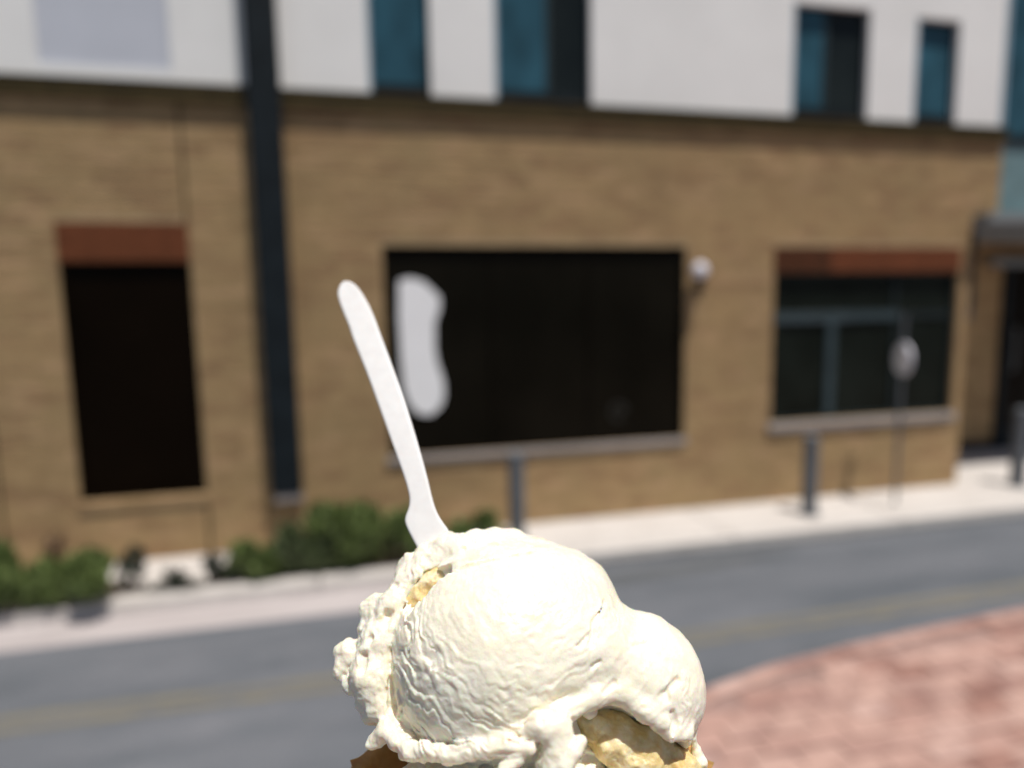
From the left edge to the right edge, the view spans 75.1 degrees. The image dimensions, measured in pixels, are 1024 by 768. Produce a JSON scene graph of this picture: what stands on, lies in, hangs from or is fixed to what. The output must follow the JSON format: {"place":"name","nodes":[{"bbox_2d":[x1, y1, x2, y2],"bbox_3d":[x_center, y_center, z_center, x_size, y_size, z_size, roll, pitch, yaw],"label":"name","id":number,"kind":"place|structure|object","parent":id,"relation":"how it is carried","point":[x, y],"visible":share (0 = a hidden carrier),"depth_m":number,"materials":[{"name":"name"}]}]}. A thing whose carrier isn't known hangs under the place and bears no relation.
{"place":"outdoors","nodes":[
{"label":"outdoors","id":0,"kind":"place"},
{"bbox_2d":[0,517,1023,767],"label":"road","id":1,"kind":"structure","parent":0,"point":[264,695],"depth_m":3.56,"materials":[{"name":"grey asphalt"}]},
{"bbox_2d":[0,584,389,652],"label":"gutter","id":2,"kind":"object","parent":1,"relation":"on","point":[102,628],"depth_m":3.94,"materials":[{"name":"concrete"}]},
{"bbox_2d":[608,551,800,582],"bbox_3d":[1.200,1.267,4.590,1.902,0.001,0.149,-3,7,-19],"label":"tar patch","id":3,"kind":"object","parent":1,"relation":"on","point":[650,573],"visible":0.86,"depth_m":4.57,"materials":[{"name":"grey asphalt"}]},
{"bbox_2d":[597,515,1023,566],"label":"gutter patch","id":4,"kind":"object","parent":1,"relation":"on","point":[619,562],"visible":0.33,"depth_m":4.98,"materials":[{"name":"concrete"}]},
{"bbox_2d":[0,448,1023,607],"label":"sidewalk","id":5,"kind":"structure","parent":0,"point":[982,476],"depth_m":5.47,"materials":[{"name":"concrete"}]},
{"bbox_2d":[5,548,404,605],"bbox_3d":[-2.718,1.300,4.256,5.520,0.001,0.343,-3,7,-13],"label":"planting bed","id":6,"kind":"object","parent":5,"relation":"on","point":[115,588],"visible":0.18,"depth_m":4.41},
{"bbox_2d":[0,536,23,606],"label":"shrub","id":7,"kind":"object","parent":6,"relation":"on","point":[10,562],"visible":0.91,"depth_m":3.85,"materials":[{"name":"green plant"}]},
{"bbox_2d":[41,530,66,561],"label":"dry plant","id":8,"kind":"object","parent":6,"relation":"on","point":[51,550],"visible":0.4,"depth_m":4.18,"materials":[{"name":"brown plant"}]},
{"bbox_2d":[11,543,118,608],"bbox_3d":[-2.679,1.146,3.980,0.650,0.389,0.354,0,7,5],"label":"shrub","id":9,"kind":"object","parent":6,"relation":"on","point":[81,574],"visible":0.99,"depth_m":3.90,"materials":[{"name":"green plant"}]},
{"bbox_2d":[114,543,148,590],"bbox_3d":[-2.399,1.150,4.205,0.173,0.315,0.169,1,7,17],"label":"plant","id":10,"kind":"object","parent":6,"relation":"on","point":[126,562],"visible":1,"depth_m":4.19,"materials":[{"name":"green plant"}]},
{"bbox_2d":[162,566,187,580],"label":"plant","id":11,"kind":"object","parent":6,"relation":"on","point":[174,574],"visible":0.9,"depth_m":4.30,"materials":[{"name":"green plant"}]},
{"bbox_2d":[197,551,244,581],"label":"plant","id":12,"kind":"object","parent":6,"relation":"on","point":[214,566],"visible":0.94,"depth_m":4.28,"materials":[{"name":"green plant"}]},
{"bbox_2d":[224,536,283,579],"bbox_3d":[-1.632,1.128,4.331,0.437,0.308,0.239,-5,8,-29],"label":"shrub","id":13,"kind":"object","parent":6,"relation":"on","point":[249,558],"visible":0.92,"depth_m":4.27,"materials":[{"name":"green plant"}]},
{"bbox_2d":[272,518,338,573],"bbox_3d":[-1.351,1.067,4.371,0.409,0.407,0.230,-3,7,-13],"label":"shrub","id":14,"kind":"object","parent":6,"relation":"on","point":[297,547],"visible":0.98,"depth_m":4.35,"materials":[{"name":"green plant"}]},
{"bbox_2d":[302,498,374,569],"bbox_3d":[-1.149,0.997,4.447,0.487,0.522,0.368,-3,7,-13],"label":"shrub","id":15,"kind":"object","parent":6,"relation":"on","point":[330,521],"visible":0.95,"depth_m":4.37,"materials":[{"name":"green plant"}]},
{"bbox_2d":[349,497,408,565],"bbox_3d":[-0.899,1.008,4.527,0.580,0.474,0.293,-3,7,-13],"label":"shrub","id":16,"kind":"object","parent":6,"relation":"on","point":[383,546],"visible":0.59,"depth_m":4.50,"materials":[{"name":"green plant"}]},
{"bbox_2d":[397,500,455,552],"bbox_3d":[-0.557,1.011,4.579,0.494,0.444,0.345,-3,7,-13],"label":"shrub","id":17,"kind":"object","parent":6,"relation":"on","point":[410,546],"visible":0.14,"depth_m":4.48,"materials":[{"name":"green plant"}]},
{"bbox_2d":[446,507,504,532],"bbox_3d":[-0.271,1.051,4.679,0.456,0.329,0.354,-3,7,-13],"label":"shrub","id":18,"kind":"object","parent":6,"relation":"on","point":[485,518],"visible":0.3,"depth_m":4.70,"materials":[{"name":"green plant"}]},
{"bbox_2d":[0,0,1023,567],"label":"commercial building","id":19,"kind":"structure","parent":5,"relation":"on","point":[550,202],"depth_m":5.10,"materials":[{"name":"beige brick"}]},
{"bbox_2d":[59,262,208,511],"bbox_3d":[-2.593,0.016,4.598,0.830,1.691,0.073,-3,7,-13],"label":"window","id":20,"kind":"structure","parent":19,"relation":"in","point":[130,330],"depth_m":4.61,"materials":[{"name":"black glass"}]},
{"bbox_2d":[241,0,303,502],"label":"downpipe","id":21,"kind":"object","parent":19,"relation":"attached to","point":[262,64],"visible":1,"depth_m":4.54,"materials":[{"name":"black metal"}]},
{"bbox_2d":[365,0,429,95],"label":"window","id":22,"kind":"structure","parent":19,"relation":"in","point":[397,30],"depth_m":4.77,"materials":[{"name":"blue glass"}]},
{"bbox_2d":[399,278,444,414],"bbox_3d":[-0.682,-0.276,5.024,0.326,1.040,0.006,-3,7,-13],"label":"paper banner","id":23,"kind":"object","parent":19,"relation":"attached to","point":[419,308],"visible":1,"depth_m":5.01,"materials":[{"name":"white paper"}]},
{"bbox_2d":[382,246,686,463],"bbox_3d":[0.242,-0.258,5.236,2.470,1.624,0.079,-3,7,-13],"label":"window","id":24,"kind":"structure","parent":19,"relation":"in","point":[535,346],"depth_m":5.26,"materials":[{"name":"black glass"}]},
{"bbox_2d":[493,0,588,103],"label":"window","id":25,"kind":"structure","parent":19,"relation":"in","point":[541,47],"depth_m":5.00,"materials":[{"name":"blue glass"}]},
{"bbox_2d":[610,402,627,420],"bbox_3d":[0.875,0.227,5.460,0.156,0.156,0.003,-3,7,-13],"label":"round sticker","id":26,"kind":"object","parent":19,"relation":"attached to","point":[620,411],"visible":1,"depth_m":5.46,"materials":[{"name":"black"}]},
{"bbox_2d":[692,262,707,292],"bbox_3d":[1.512,-0.857,5.367,0.137,0.248,0.160,-3,7,-13],"label":"wall lamp","id":27,"kind":"object","parent":19,"relation":"attached to","point":[699,271],"visible":1,"depth_m":5.31,"materials":[{"name":"white glass"}]},
{"bbox_2d":[791,2,866,118],"bbox_3d":[2.628,-2.659,5.543,0.726,0.889,0.090,-3,7,-13],"label":"window","id":28,"kind":"structure","parent":19,"relation":"in","point":[829,44],"depth_m":5.56,"materials":[{"name":"glass"}]},
{"bbox_2d":[767,272,955,431],"bbox_3d":[3.147,-0.306,5.929,1.960,1.359,0.110,-3,7,-13],"label":"window","id":29,"kind":"structure","parent":19,"relation":"in","point":[835,366],"depth_m":5.94,"materials":[{"name":"black glass"}]},
{"bbox_2d":[912,17,955,123],"bbox_3d":[3.650,-2.692,5.781,0.446,0.864,0.090,-3,7,-13],"label":"window","id":30,"kind":"structure","parent":19,"relation":"in","point":[935,43],"depth_m":5.80,"materials":[{"name":"blue glass"}]},
{"bbox_2d":[991,256,1023,448],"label":"door","id":31,"kind":"structure","parent":19,"relation":"in","point":[1009,387],"depth_m":7.61,"materials":[{"name":"grey paint"}]},
{"bbox_2d":[507,451,524,532],"bbox_3d":[0.034,0.837,4.884,0.178,0.690,0.178,-3,7,-13],"label":"bollard","id":32,"kind":"object","parent":5,"relation":"on","point":[516,490],"visible":0.66,"depth_m":4.83,"materials":[{"name":"grey metal"}]},
{"bbox_2d":[797,434,820,516],"bbox_3d":[2.445,0.743,5.456,0.178,0.660,0.178,-3,7,-13],"label":"bollard","id":33,"kind":"object","parent":5,"relation":"on","point":[811,444],"visible":1,"depth_m":5.41,"materials":[{"name":"grey metal"}]},
{"bbox_2d":[893,314,912,504],"bbox_3d":[3.264,0.230,5.587,0.036,1.620,0.270,0,7,4],"label":"round sign","id":34,"kind":"object","parent":5,"relation":"on","point":[903,358],"visible":1,"depth_m":5.58,"materials":[{"name":"grey metal"}]},
{"bbox_2d":[1005,408,1023,487],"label":"bollard","id":35,"kind":"object","parent":5,"relation":"on","point":[1016,476],"visible":1,"depth_m":6.14,"materials":[{"name":"grey metal"}]},
{"bbox_2d":[350,744,713,767],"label":"waffle cone","id":36,"kind":"object","parent":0,"point":[384,756],"visible":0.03,"depth_m":0.21,"materials":[{"name":"brown food"}]},
{"bbox_2d":[332,527,707,767],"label":"ice cream","id":37,"kind":"object","parent":36,"relation":"on","point":[494,647],"visible":1,"depth_m":0.18,"materials":[{"name":"white food"}]},
{"bbox_2d":[338,281,448,546],"bbox_3d":[-0.044,0.009,0.233,0.012,0.091,0.083,-5,8,-32],"label":"spoon","id":38,"kind":"object","parent":37,"relation":"on","point":[423,522],"visible":1,"depth_m":0.23,"materials":[{"name":"white plastic"}]},
{"bbox_2d":[697,608,1023,767],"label":"brick pavement","id":39,"kind":"structure","parent":0,"point":[949,695],"depth_m":2.90,"materials":[{"name":"brick"}]},
{"label":"ground","id":40,"kind":"structure","parent":0,"visible":0},
{"bbox_2d":[0,502,1023,626],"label":"kerb","id":41,"kind":"structure","parent":40,"relation":"on","point":[97,607],"depth_m":4.40,"materials":[{"name":"concrete"}]},
{"bbox_2d":[143,577,203,590],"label":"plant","id":42,"kind":"object","parent":41,"relation":"on","point":[176,584],"visible":1,"depth_m":4.18,"materials":[{"name":"green plant"}]}
]}

